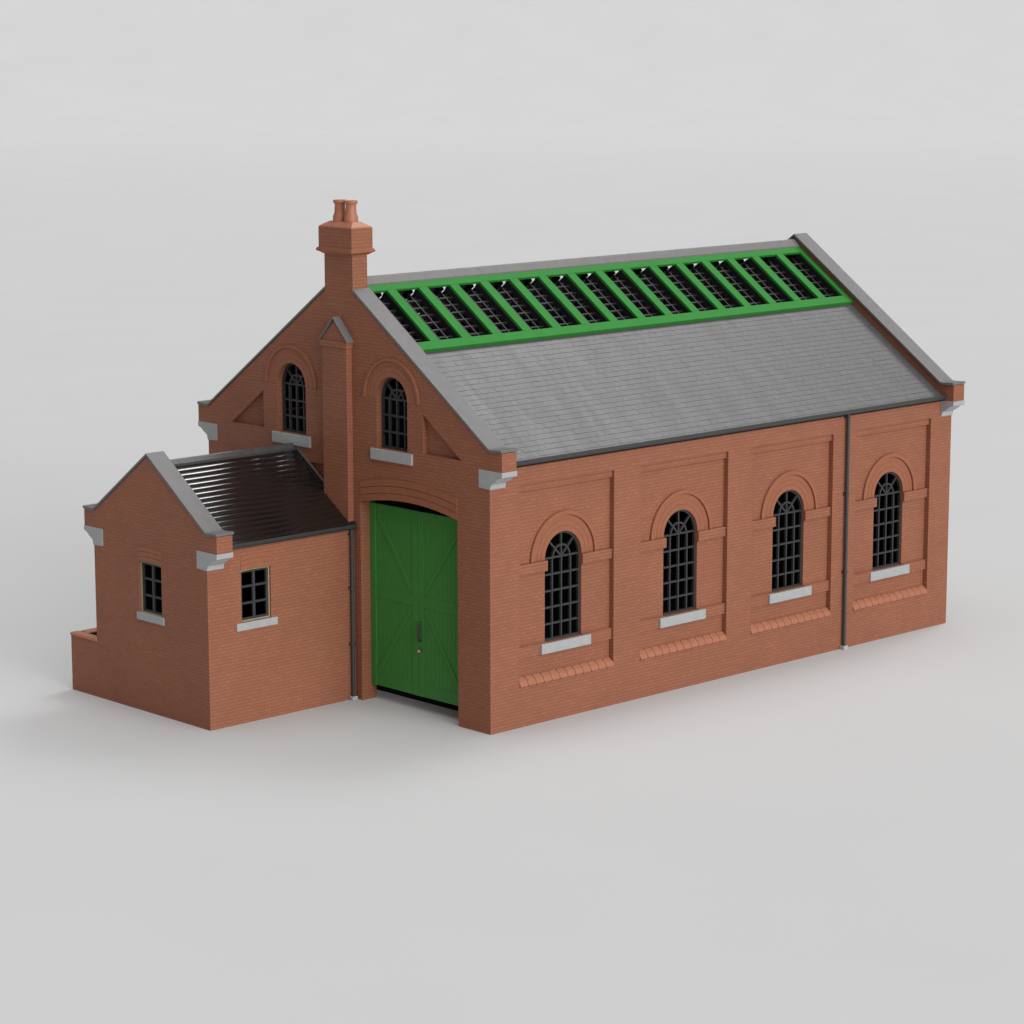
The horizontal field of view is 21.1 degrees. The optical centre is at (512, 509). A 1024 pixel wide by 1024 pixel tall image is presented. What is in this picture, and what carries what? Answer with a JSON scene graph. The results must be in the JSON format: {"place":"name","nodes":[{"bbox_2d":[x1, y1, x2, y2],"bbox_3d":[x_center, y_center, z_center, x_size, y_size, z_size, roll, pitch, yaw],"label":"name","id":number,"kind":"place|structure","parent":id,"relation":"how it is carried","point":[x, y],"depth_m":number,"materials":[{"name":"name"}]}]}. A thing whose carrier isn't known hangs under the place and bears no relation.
{"place":"outdoors","nodes":[
{"label":"outdoors","id":0,"kind":"place"},
{"bbox_2d":[0,0,1023,1023],"bbox_3d":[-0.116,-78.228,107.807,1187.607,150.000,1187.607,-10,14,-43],"label":"ground","id":1,"kind":"structure","parent":0,"point":[834,837],"depth_m":84.38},
{"bbox_2d":[70,628,98,696],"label":"yard wall","id":2,"kind":"structure","parent":1,"relation":"on","point":[84,662],"depth_m":70.53,"materials":[{"name":"brick"}]},
{"bbox_2d":[83,443,357,730],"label":"brick office","id":3,"kind":"structure","parent":1,"relation":"on","point":[222,587],"depth_m":68.13,"materials":[{"name":"brick"}]},
{"bbox_2d":[137,561,164,625],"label":"window","id":4,"kind":"structure","parent":3,"relation":"in","point":[153,616],"depth_m":68.16,"materials":[{"name":"paint"}]},
{"bbox_2d":[236,566,277,631],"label":"window","id":5,"kind":"structure","parent":3,"relation":"in","point":[273,620],"depth_m":67.48,"materials":[{"name":"paint"}]},
{"bbox_2d":[197,199,964,734],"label":"goods shed","id":6,"kind":"structure","parent":1,"relation":"on","point":[575,489],"depth_m":70.58,"materials":[{"name":"brick"}]},
{"bbox_2d":[272,363,310,447],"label":"window","id":7,"kind":"structure","parent":6,"relation":"in","point":[280,437],"depth_m":70.67,"materials":[{"name":"paint"}]},
{"bbox_2d":[370,377,412,465],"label":"window","id":8,"kind":"structure","parent":6,"relation":"in","point":[375,453],"depth_m":67.88,"materials":[{"name":"paint"}]},
{"bbox_2d":[370,502,418,695],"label":"door","id":9,"kind":"structure","parent":6,"relation":"in","point":[393,529],"depth_m":68.98,"materials":[{"name":"green paint"}]},
{"bbox_2d":[416,511,457,705],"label":"door","id":10,"kind":"structure","parent":6,"relation":"in","point":[437,626],"depth_m":67.81,"materials":[{"name":"green paint"}]},
{"bbox_2d":[540,531,590,654],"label":"window","id":11,"kind":"structure","parent":6,"relation":"in","point":[582,640],"depth_m":67.91,"materials":[{"name":"paint"}]},
{"bbox_2d":[659,509,705,627],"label":"window","id":12,"kind":"structure","parent":6,"relation":"in","point":[700,614],"depth_m":70.79,"materials":[{"name":"paint"}]},
{"bbox_2d":[768,490,811,603],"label":"window","id":13,"kind":"structure","parent":6,"relation":"in","point":[807,590],"depth_m":73.68,"materials":[{"name":"paint"}]},
{"bbox_2d":[869,472,909,580],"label":"window","id":14,"kind":"structure","parent":6,"relation":"in","point":[902,569],"depth_m":76.56,"materials":[{"name":"paint"}]}
]}

